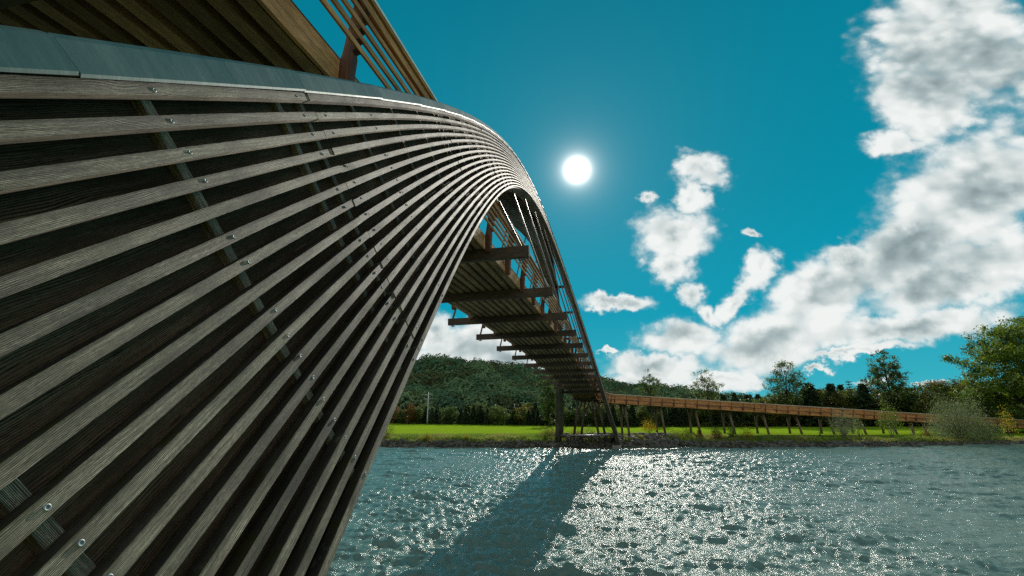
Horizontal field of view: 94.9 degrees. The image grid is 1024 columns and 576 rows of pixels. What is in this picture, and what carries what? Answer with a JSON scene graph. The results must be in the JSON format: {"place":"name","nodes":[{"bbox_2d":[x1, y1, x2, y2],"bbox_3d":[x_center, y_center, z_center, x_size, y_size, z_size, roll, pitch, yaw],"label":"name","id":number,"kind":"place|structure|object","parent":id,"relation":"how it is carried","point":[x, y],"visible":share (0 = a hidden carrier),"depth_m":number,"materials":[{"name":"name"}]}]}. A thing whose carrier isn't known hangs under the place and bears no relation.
{"place":"outdoors","nodes":[
{"label":"outdoors","id":0,"kind":"place"},
{"bbox_2d":[292,0,1023,397],"label":"sky","id":1,"kind":"structure","parent":0,"point":[732,189],"materials":[{"name":"blue"}]},
{"bbox_2d":[326,444,1023,575],"bbox_3d":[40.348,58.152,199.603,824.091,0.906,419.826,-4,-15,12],"label":"water","id":2,"kind":"structure","parent":0,"point":[932,510],"depth_m":29.88,"materials":[{"name":"liquid"}]},
{"bbox_2d":[382,417,1023,447],"bbox_3d":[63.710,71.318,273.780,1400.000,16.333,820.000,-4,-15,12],"label":"ground","id":3,"kind":"structure","parent":0,"point":[422,428],"depth_m":108.59,"materials":[{"name":"green plant"}]},
{"bbox_2d":[0,0,620,575],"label":"arch bridge","id":4,"kind":"structure","parent":3,"relation":"on","point":[246,248],"depth_m":2.59,"materials":[{"name":"wood"}]},
{"bbox_2d":[384,424,394,437],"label":"shrub","id":5,"kind":"object","parent":3,"relation":"on","point":[389,431],"visible":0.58,"depth_m":91.75,"materials":[{"name":"green plant"}]},
{"bbox_2d":[390,406,400,423],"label":"broadleaf tree","id":6,"kind":"object","parent":3,"relation":"on","point":[394,418],"visible":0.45,"depth_m":158.48,"materials":[{"name":"green plant"}]},
{"bbox_2d":[397,409,407,423],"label":"broadleaf tree","id":7,"kind":"object","parent":3,"relation":"on","point":[402,420],"visible":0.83,"depth_m":155.28,"materials":[{"name":"green plant"}]},
{"bbox_2d":[403,402,419,423],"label":"broadleaf tree","id":8,"kind":"object","parent":3,"relation":"on","point":[410,413],"visible":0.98,"depth_m":154.94,"materials":[{"name":"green plant"}]},
{"bbox_2d":[411,407,425,423],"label":"broadleaf tree","id":9,"kind":"object","parent":3,"relation":"on","point":[422,412],"visible":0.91,"depth_m":155.91,"materials":[{"name":"green plant"}]},
{"bbox_2d":[422,406,429,423],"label":"spruce","id":10,"kind":"object","parent":3,"relation":"on","point":[424,419],"visible":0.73,"depth_m":156.16,"materials":[{"name":"green plant"}]},
{"bbox_2d":[422,432,429,439],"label":"shrub","id":11,"kind":"object","parent":3,"relation":"on","point":[426,436],"visible":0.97,"depth_m":87.17,"materials":[{"name":"green plant"}]},
{"bbox_2d":[421,404,431,416],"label":"broadleaf tree","id":12,"kind":"object","parent":3,"relation":"on","point":[423,405],"visible":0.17,"depth_m":165.43,"materials":[{"name":"green plant"}]},
{"bbox_2d":[424,393,431,423],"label":"power pole","id":13,"kind":"object","parent":3,"relation":"on","point":[428,394],"visible":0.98,"depth_m":153.57,"materials":[{"name":"wood"}]},
{"bbox_2d":[426,397,567,410],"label":"power line","id":14,"kind":"object","parent":13,"relation":"hanging from","point":[489,402],"visible":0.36,"depth_m":169.05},
{"bbox_2d":[428,407,435,423],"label":"spruce","id":15,"kind":"object","parent":3,"relation":"on","point":[431,418],"visible":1,"depth_m":153.14,"materials":[{"name":"green plant"}]},
{"bbox_2d":[431,408,440,423],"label":"spruce","id":16,"kind":"object","parent":3,"relation":"on","point":[437,420],"visible":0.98,"depth_m":153.90,"materials":[{"name":"green plant"}]},
{"bbox_2d":[439,407,448,423],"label":"broadleaf tree","id":17,"kind":"object","parent":3,"relation":"on","point":[442,413],"visible":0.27,"depth_m":163.32,"materials":[{"name":"green plant"}]},
{"bbox_2d":[440,408,451,423],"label":"broadleaf tree","id":18,"kind":"object","parent":3,"relation":"on","point":[442,415],"visible":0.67,"depth_m":154.87,"materials":[{"name":"green plant"}]},
{"bbox_2d":[444,406,459,423],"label":"broadleaf tree","id":19,"kind":"object","parent":3,"relation":"on","point":[452,412],"visible":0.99,"depth_m":153.75,"materials":[{"name":"green plant"}]},
{"bbox_2d":[457,408,462,423],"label":"spruce","id":20,"kind":"object","parent":3,"relation":"on","point":[460,416],"visible":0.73,"depth_m":154.06,"materials":[{"name":"green plant"}]},
{"bbox_2d":[460,406,469,423],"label":"spruce","id":21,"kind":"object","parent":3,"relation":"on","point":[465,417],"visible":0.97,"depth_m":152.49,"materials":[{"name":"green plant"}]},
{"bbox_2d":[468,405,479,424],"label":"spruce","id":22,"kind":"object","parent":3,"relation":"on","point":[473,415],"visible":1,"depth_m":151.31,"materials":[{"name":"green plant"}]},
{"bbox_2d":[476,405,484,423],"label":"spruce","id":23,"kind":"object","parent":3,"relation":"on","point":[481,415],"visible":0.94,"depth_m":152.75,"materials":[{"name":"green plant"}]},
{"bbox_2d":[475,404,490,414],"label":"broadleaf tree","id":24,"kind":"object","parent":3,"relation":"on","point":[484,406],"visible":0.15,"depth_m":157.51,"materials":[{"name":"green plant"}]},
{"bbox_2d":[483,407,492,423],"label":"spruce","id":25,"kind":"object","parent":3,"relation":"on","point":[488,421],"visible":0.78,"depth_m":150.84,"materials":[{"name":"green plant"}]},
{"bbox_2d":[486,405,505,424],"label":"broadleaf tree","id":26,"kind":"object","parent":3,"relation":"on","point":[492,414],"visible":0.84,"depth_m":149.54,"materials":[{"name":"green plant"}]},
{"bbox_2d":[494,408,511,425],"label":"broadleaf tree","id":27,"kind":"object","parent":3,"relation":"on","point":[502,414],"visible":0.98,"depth_m":147.74,"materials":[{"name":"green plant"}]},
{"bbox_2d":[506,404,515,423],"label":"spruce","id":28,"kind":"object","parent":3,"relation":"on","point":[511,408],"visible":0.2,"depth_m":155.94,"materials":[{"name":"green plant"}]},
{"bbox_2d":[509,407,518,424],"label":"spruce","id":29,"kind":"object","parent":3,"relation":"on","point":[512,420],"visible":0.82,"depth_m":148.95,"materials":[{"name":"green plant"}]},
{"bbox_2d":[510,403,528,424],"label":"broadleaf tree","id":30,"kind":"object","parent":3,"relation":"on","point":[520,410],"visible":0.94,"depth_m":148.42,"materials":[{"name":"green plant"}]},
{"bbox_2d":[522,401,533,414],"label":"broadleaf tree","id":31,"kind":"object","parent":3,"relation":"on","point":[530,407],"visible":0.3,"depth_m":156.66,"materials":[{"name":"green plant"}]},
{"bbox_2d":[525,409,533,425],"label":"spruce","id":32,"kind":"object","parent":3,"relation":"on","point":[528,420],"visible":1,"depth_m":146.33,"materials":[{"name":"green plant"}]},
{"bbox_2d":[531,402,540,423],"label":"spruce","id":33,"kind":"object","parent":3,"relation":"on","point":[535,406],"visible":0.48,"depth_m":153.86,"materials":[{"name":"green plant"}]},
{"bbox_2d":[533,408,542,424],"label":"spruce","id":34,"kind":"object","parent":3,"relation":"on","point":[538,419],"visible":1,"depth_m":146.92,"materials":[{"name":"green plant"}]},
{"bbox_2d":[542,413,547,424],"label":"spruce","id":35,"kind":"object","parent":3,"relation":"on","point":[545,422],"visible":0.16,"depth_m":147.40,"materials":[{"name":"green plant"}]},
{"bbox_2d":[536,375,555,426],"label":"poplar","id":36,"kind":"object","parent":3,"relation":"on","point":[548,409],"visible":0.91,"depth_m":137.29,"materials":[{"name":"green plant"}]},
{"bbox_2d":[538,425,563,437],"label":"shrub","id":37,"kind":"object","parent":3,"relation":"on","point":[549,432],"visible":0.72,"depth_m":85.36,"materials":[{"name":"green plant"}]},
{"bbox_2d":[547,408,555,425],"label":"spruce","id":38,"kind":"object","parent":3,"relation":"on","point":[553,419],"visible":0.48,"depth_m":144.82,"materials":[{"name":"green plant"}]},
{"bbox_2d":[564,409,574,425],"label":"broadleaf tree","id":39,"kind":"object","parent":3,"relation":"on","point":[568,419],"visible":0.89,"depth_m":144.38,"materials":[{"name":"green plant"}]},
{"bbox_2d":[570,401,578,421],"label":"spruce","id":40,"kind":"object","parent":3,"relation":"on","point":[573,405],"visible":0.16,"depth_m":151.86,"materials":[{"name":"green plant"}]},
{"bbox_2d":[566,427,585,437],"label":"shrub","id":41,"kind":"object","parent":3,"relation":"on","point":[577,432],"visible":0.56,"depth_m":83.24,"materials":[{"name":"green plant"}]},
{"bbox_2d":[571,406,589,425],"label":"broadleaf tree","id":42,"kind":"object","parent":3,"relation":"on","point":[579,420],"visible":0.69,"depth_m":143.65,"materials":[{"name":"green plant"}]},
{"bbox_2d":[581,409,593,425],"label":"broadleaf tree","id":43,"kind":"object","parent":3,"relation":"on","point":[588,411],"visible":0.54,"depth_m":144.40,"materials":[{"name":"green plant"}]},
{"bbox_2d":[584,426,597,438],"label":"shrub","id":44,"kind":"object","parent":3,"relation":"on","point":[586,430],"visible":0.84,"depth_m":83.13,"materials":[{"name":"green plant"}]},
{"bbox_2d":[588,404,605,426],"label":"broadleaf tree","id":45,"kind":"object","parent":3,"relation":"on","point":[598,415],"visible":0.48,"depth_m":143.77,"materials":[{"name":"green plant"}]},
{"bbox_2d":[604,412,609,425],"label":"spruce","id":46,"kind":"object","parent":3,"relation":"on","point":[606,422],"visible":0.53,"depth_m":142.29,"materials":[{"name":"green plant"}]},
{"bbox_2d":[609,404,620,425],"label":"spruce","id":47,"kind":"object","parent":3,"relation":"on","point":[613,410],"visible":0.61,"depth_m":142.62,"materials":[{"name":"green plant"}]},
{"bbox_2d":[613,405,635,426],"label":"broadleaf tree","id":48,"kind":"object","parent":3,"relation":"on","point":[628,407],"visible":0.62,"depth_m":139.94,"materials":[{"name":"green plant"}]},
{"bbox_2d":[628,405,639,426],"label":"spruce","id":49,"kind":"object","parent":3,"relation":"on","point":[635,422],"visible":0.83,"depth_m":139.53,"materials":[{"name":"green plant"}]},
{"bbox_2d":[636,406,648,425],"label":"broadleaf tree","id":50,"kind":"object","parent":3,"relation":"on","point":[640,411],"visible":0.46,"depth_m":142.23,"materials":[{"name":"green plant"}]},
{"bbox_2d":[640,414,657,432],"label":"sapling","id":51,"kind":"object","parent":3,"relation":"on","point":[650,428],"visible":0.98,"depth_m":84.21,"materials":[{"name":"yellow plant"}]},
{"bbox_2d":[636,369,664,425],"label":"poplar","id":52,"kind":"object","parent":3,"relation":"on","point":[651,379],"visible":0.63,"depth_m":137.72,"materials":[{"name":"green plant"}]},
{"bbox_2d":[640,406,664,426],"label":"broadleaf tree","id":53,"kind":"object","parent":3,"relation":"on","point":[651,417],"visible":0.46,"depth_m":137.80,"materials":[{"name":"green plant"}]},
{"bbox_2d":[659,407,671,425],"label":"spruce","id":54,"kind":"object","parent":3,"relation":"on","point":[666,418],"visible":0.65,"depth_m":139.09,"materials":[{"name":"green plant"}]},
{"bbox_2d":[669,408,681,426],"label":"spruce","id":55,"kind":"object","parent":3,"relation":"on","point":[674,415],"visible":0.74,"depth_m":139.10,"materials":[{"name":"green plant"}]},
{"bbox_2d":[667,428,684,438],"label":"shrub","id":56,"kind":"object","parent":3,"relation":"on","point":[678,433],"visible":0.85,"depth_m":81.88,"materials":[{"name":"green plant"}]},
{"bbox_2d":[677,408,688,425],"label":"spruce","id":57,"kind":"object","parent":3,"relation":"on","point":[683,417],"visible":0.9,"depth_m":138.02,"materials":[{"name":"green plant"}]},
{"bbox_2d":[679,427,695,437],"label":"shrub","id":58,"kind":"object","parent":3,"relation":"on","point":[691,435],"visible":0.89,"depth_m":82.12,"materials":[{"name":"green plant"}]},
{"bbox_2d":[685,410,704,426],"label":"broadleaf tree","id":59,"kind":"object","parent":3,"relation":"on","point":[693,420],"visible":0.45,"depth_m":137.14,"materials":[{"name":"green plant"}]},
{"bbox_2d":[380,432,1023,448],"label":"bank stones","id":60,"kind":"object","parent":3,"relation":"on","point":[660,442],"visible":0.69,"depth_m":80.16,"materials":[{"name":"grey stone"}]},
{"bbox_2d":[383,432,1023,443],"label":"verge grass","id":61,"kind":"structure","parent":3,"relation":"on","point":[737,437],"depth_m":81.85,"materials":[{"name":"plant"}]},
{"bbox_2d":[691,397,716,426],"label":"broadleaf tree","id":62,"kind":"object","parent":3,"relation":"on","point":[705,421],"visible":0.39,"depth_m":135.71,"materials":[{"name":"green plant"}]},
{"bbox_2d":[689,368,723,426],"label":"poplar","id":63,"kind":"object","parent":3,"relation":"on","point":[709,391],"visible":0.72,"depth_m":134.49,"materials":[{"name":"green plant"}]},
{"bbox_2d":[701,409,719,425],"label":"broadleaf tree","id":64,"kind":"object","parent":3,"relation":"on","point":[716,422],"visible":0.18,"depth_m":136.31,"materials":[{"name":"green plant"}]},
{"bbox_2d":[710,426,724,439],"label":"shrub","id":65,"kind":"object","parent":3,"relation":"on","point":[716,434],"visible":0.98,"depth_m":81.74,"materials":[{"name":"green plant"}]},
{"bbox_2d":[713,393,736,426],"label":"broadleaf tree","id":66,"kind":"object","parent":3,"relation":"on","point":[723,398],"visible":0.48,"depth_m":133.76,"materials":[{"name":"green plant"}]},
{"bbox_2d":[712,391,738,399],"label":"broadleaf tree","id":67,"kind":"object","parent":3,"relation":"on","point":[728,395],"visible":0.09,"depth_m":142.40,"materials":[{"name":"green plant"}]},
{"bbox_2d":[716,397,737,426],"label":"broadleaf tree","id":68,"kind":"object","parent":3,"relation":"on","point":[717,415],"visible":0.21,"depth_m":133.62,"materials":[{"name":"green plant"}]},
{"bbox_2d":[727,421,736,436],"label":"shrub","id":69,"kind":"object","parent":3,"relation":"on","point":[731,434],"visible":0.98,"depth_m":82.17,"materials":[{"name":"green plant"}]},
{"bbox_2d":[729,392,750,426],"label":"spruce","id":70,"kind":"object","parent":3,"relation":"on","point":[739,420],"visible":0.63,"depth_m":132.22,"materials":[{"name":"green plant"}]},
{"bbox_2d":[736,392,754,425],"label":"broadleaf tree","id":71,"kind":"object","parent":3,"relation":"on","point":[740,396],"visible":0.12,"depth_m":139.88,"materials":[{"name":"green plant"}]},
{"bbox_2d":[740,423,754,439],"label":"shrub","id":72,"kind":"object","parent":3,"relation":"on","point":[747,434],"visible":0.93,"depth_m":80.77,"materials":[{"name":"green plant"}]},
{"bbox_2d":[742,394,757,425],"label":"spruce","id":73,"kind":"object","parent":3,"relation":"on","point":[746,396],"visible":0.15,"depth_m":135.92,"materials":[{"name":"green plant"}]},
{"bbox_2d":[740,398,769,426],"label":"round tree","id":74,"kind":"object","parent":3,"relation":"on","point":[747,416],"visible":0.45,"depth_m":132.22,"materials":[{"name":"green plant"}]},
{"bbox_2d":[755,393,771,426],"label":"spruce","id":75,"kind":"object","parent":3,"relation":"on","point":[757,395],"visible":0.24,"depth_m":134.08,"materials":[{"name":"green plant"}]},
{"bbox_2d":[753,393,784,426],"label":"round tree","id":76,"kind":"object","parent":3,"relation":"on","point":[770,420],"visible":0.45,"depth_m":131.02,"materials":[{"name":"green plant"}]},
{"bbox_2d":[765,397,786,426],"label":"broadleaf tree","id":77,"kind":"object","parent":3,"relation":"on","point":[781,420],"visible":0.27,"depth_m":130.98,"materials":[{"name":"green plant"}]},
{"bbox_2d":[770,388,800,425],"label":"broadleaf tree","id":78,"kind":"object","parent":3,"relation":"on","point":[794,401],"visible":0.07,"depth_m":132.36,"materials":[{"name":"green plant"}]},
{"bbox_2d":[762,359,811,426],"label":"poplar","id":79,"kind":"object","parent":3,"relation":"on","point":[791,380],"visible":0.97,"depth_m":130.84,"materials":[{"name":"green plant"}]},
{"bbox_2d":[782,391,808,425],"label":"broadleaf tree","id":80,"kind":"object","parent":3,"relation":"on","point":[793,403],"visible":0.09,"depth_m":132.51,"materials":[{"name":"green plant"}]},
{"bbox_2d":[572,389,1023,446],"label":"approach ramp","id":81,"kind":"structure","parent":3,"relation":"on","point":[728,407],"depth_m":88.55,"materials":[{"name":"wood"}]},
{"bbox_2d":[794,382,833,426],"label":"spruce","id":82,"kind":"object","parent":3,"relation":"on","point":[811,392],"visible":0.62,"depth_m":128.92,"materials":[{"name":"green plant"}]},
{"bbox_2d":[812,389,854,425],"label":"round tree","id":83,"kind":"object","parent":3,"relation":"on","point":[843,401],"visible":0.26,"depth_m":127.49,"materials":[{"name":"green plant"}]},
{"bbox_2d":[821,383,855,425],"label":"spruce","id":84,"kind":"object","parent":3,"relation":"on","point":[830,388],"visible":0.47,"depth_m":128.53,"materials":[{"name":"green plant"}]},
{"bbox_2d":[836,384,843,391],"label":"spruce","id":85,"kind":"object","parent":3,"relation":"on","point":[840,387],"visible":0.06,"depth_m":135.82,"materials":[{"name":"green plant"}]},
{"bbox_2d":[828,403,861,437],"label":"willow","id":86,"kind":"object","parent":3,"relation":"on","point":[845,433],"visible":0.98,"depth_m":80.68,"materials":[{"name":"green plant"}]},
{"bbox_2d":[837,389,862,425],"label":"broadleaf tree","id":87,"kind":"object","parent":3,"relation":"on","point":[853,396],"visible":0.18,"depth_m":128.58,"materials":[{"name":"green plant"}]},
{"bbox_2d":[844,381,862,422],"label":"spruce","id":88,"kind":"object","parent":3,"relation":"on","point":[848,384],"visible":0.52,"depth_m":128.37,"materials":[{"name":"green plant"}]},
{"bbox_2d":[849,413,863,436],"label":"sapling","id":89,"kind":"object","parent":3,"relation":"on","point":[859,425],"visible":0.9,"depth_m":82.22,"materials":[{"name":"green plant"}]},
{"bbox_2d":[854,383,885,425],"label":"spruce","id":90,"kind":"object","parent":3,"relation":"on","point":[864,394],"visible":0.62,"depth_m":126.66,"materials":[{"name":"green plant"}]},
{"bbox_2d":[867,386,879,397],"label":"broadleaf tree","id":91,"kind":"object","parent":3,"relation":"on","point":[873,388],"visible":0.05,"depth_m":135.53,"materials":[{"name":"green plant"}]},
{"bbox_2d":[858,349,912,425],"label":"poplar","id":92,"kind":"object","parent":3,"relation":"on","point":[890,396],"visible":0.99,"depth_m":124.97,"materials":[{"name":"green plant"}]},
{"bbox_2d":[876,392,901,425],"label":"broadleaf tree","id":93,"kind":"object","parent":3,"relation":"on","point":[883,403],"visible":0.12,"depth_m":127.65,"materials":[{"name":"green plant"}]},
{"bbox_2d":[875,398,904,437],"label":"sapling","id":94,"kind":"object","parent":3,"relation":"on","point":[889,424],"visible":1,"depth_m":82.19,"materials":[{"name":"green plant"}]},
{"bbox_2d":[878,386,931,425],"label":"round tree","id":95,"kind":"object","parent":3,"relation":"on","point":[913,394],"visible":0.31,"depth_m":124.41,"materials":[{"name":"green plant"}]},
{"bbox_2d":[904,391,921,424],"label":"spruce","id":96,"kind":"object","parent":3,"relation":"on","point":[912,404],"visible":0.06,"depth_m":127.80,"materials":[{"name":"green plant"}]},
{"bbox_2d":[919,428,935,437],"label":"shrub","id":97,"kind":"object","parent":3,"relation":"on","point":[927,434],"visible":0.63,"depth_m":80.38,"materials":[{"name":"green plant"}]},
{"bbox_2d":[907,376,993,427],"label":"round tree","id":98,"kind":"object","parent":3,"relation":"on","point":[943,386],"visible":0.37,"depth_m":116.21,"materials":[{"name":"green plant"}]},
{"bbox_2d":[918,386,1004,444],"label":"willow","id":99,"kind":"object","parent":3,"relation":"on","point":[955,425],"visible":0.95,"depth_m":80.56,"materials":[{"name":"green plant"}]},
{"bbox_2d":[940,316,1023,409],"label":"tree","id":100,"kind":"object","parent":3,"relation":"on","point":[1008,349],"visible":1,"depth_m":93.56,"materials":[{"name":"green plant"}]},
{"bbox_2d":[943,379,1023,431],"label":"leafy tree","id":101,"kind":"object","parent":3,"relation":"on","point":[1014,411],"visible":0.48,"depth_m":97.16,"materials":[{"name":"green plant"}]},
{"bbox_2d":[965,415,1011,440],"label":"shrub","id":102,"kind":"object","parent":3,"relation":"on","point":[992,432],"visible":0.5,"depth_m":79.82,"materials":[{"name":"green plant"}]},
{"bbox_2d":[982,397,1023,419],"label":"round tree","id":103,"kind":"object","parent":3,"relation":"on","point":[1019,412],"visible":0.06,"depth_m":108.23,"materials":[{"name":"green plant"}]},
{"bbox_2d":[998,404,1021,436],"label":"sapling","id":104,"kind":"object","parent":3,"relation":"on","point":[1004,422],"visible":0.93,"depth_m":82.72,"materials":[{"name":"green plant"}]},
{"bbox_3d":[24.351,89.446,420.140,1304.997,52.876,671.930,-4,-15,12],"label":"hill","id":105,"kind":"structure","parent":0,"visible":0},
{"bbox_2d":[396,353,719,416],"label":"forest","id":106,"kind":"object","parent":105,"relation":"on","point":[464,382],"visible":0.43,"depth_m":363.30,"materials":[{"name":"green plant"}]}
]}

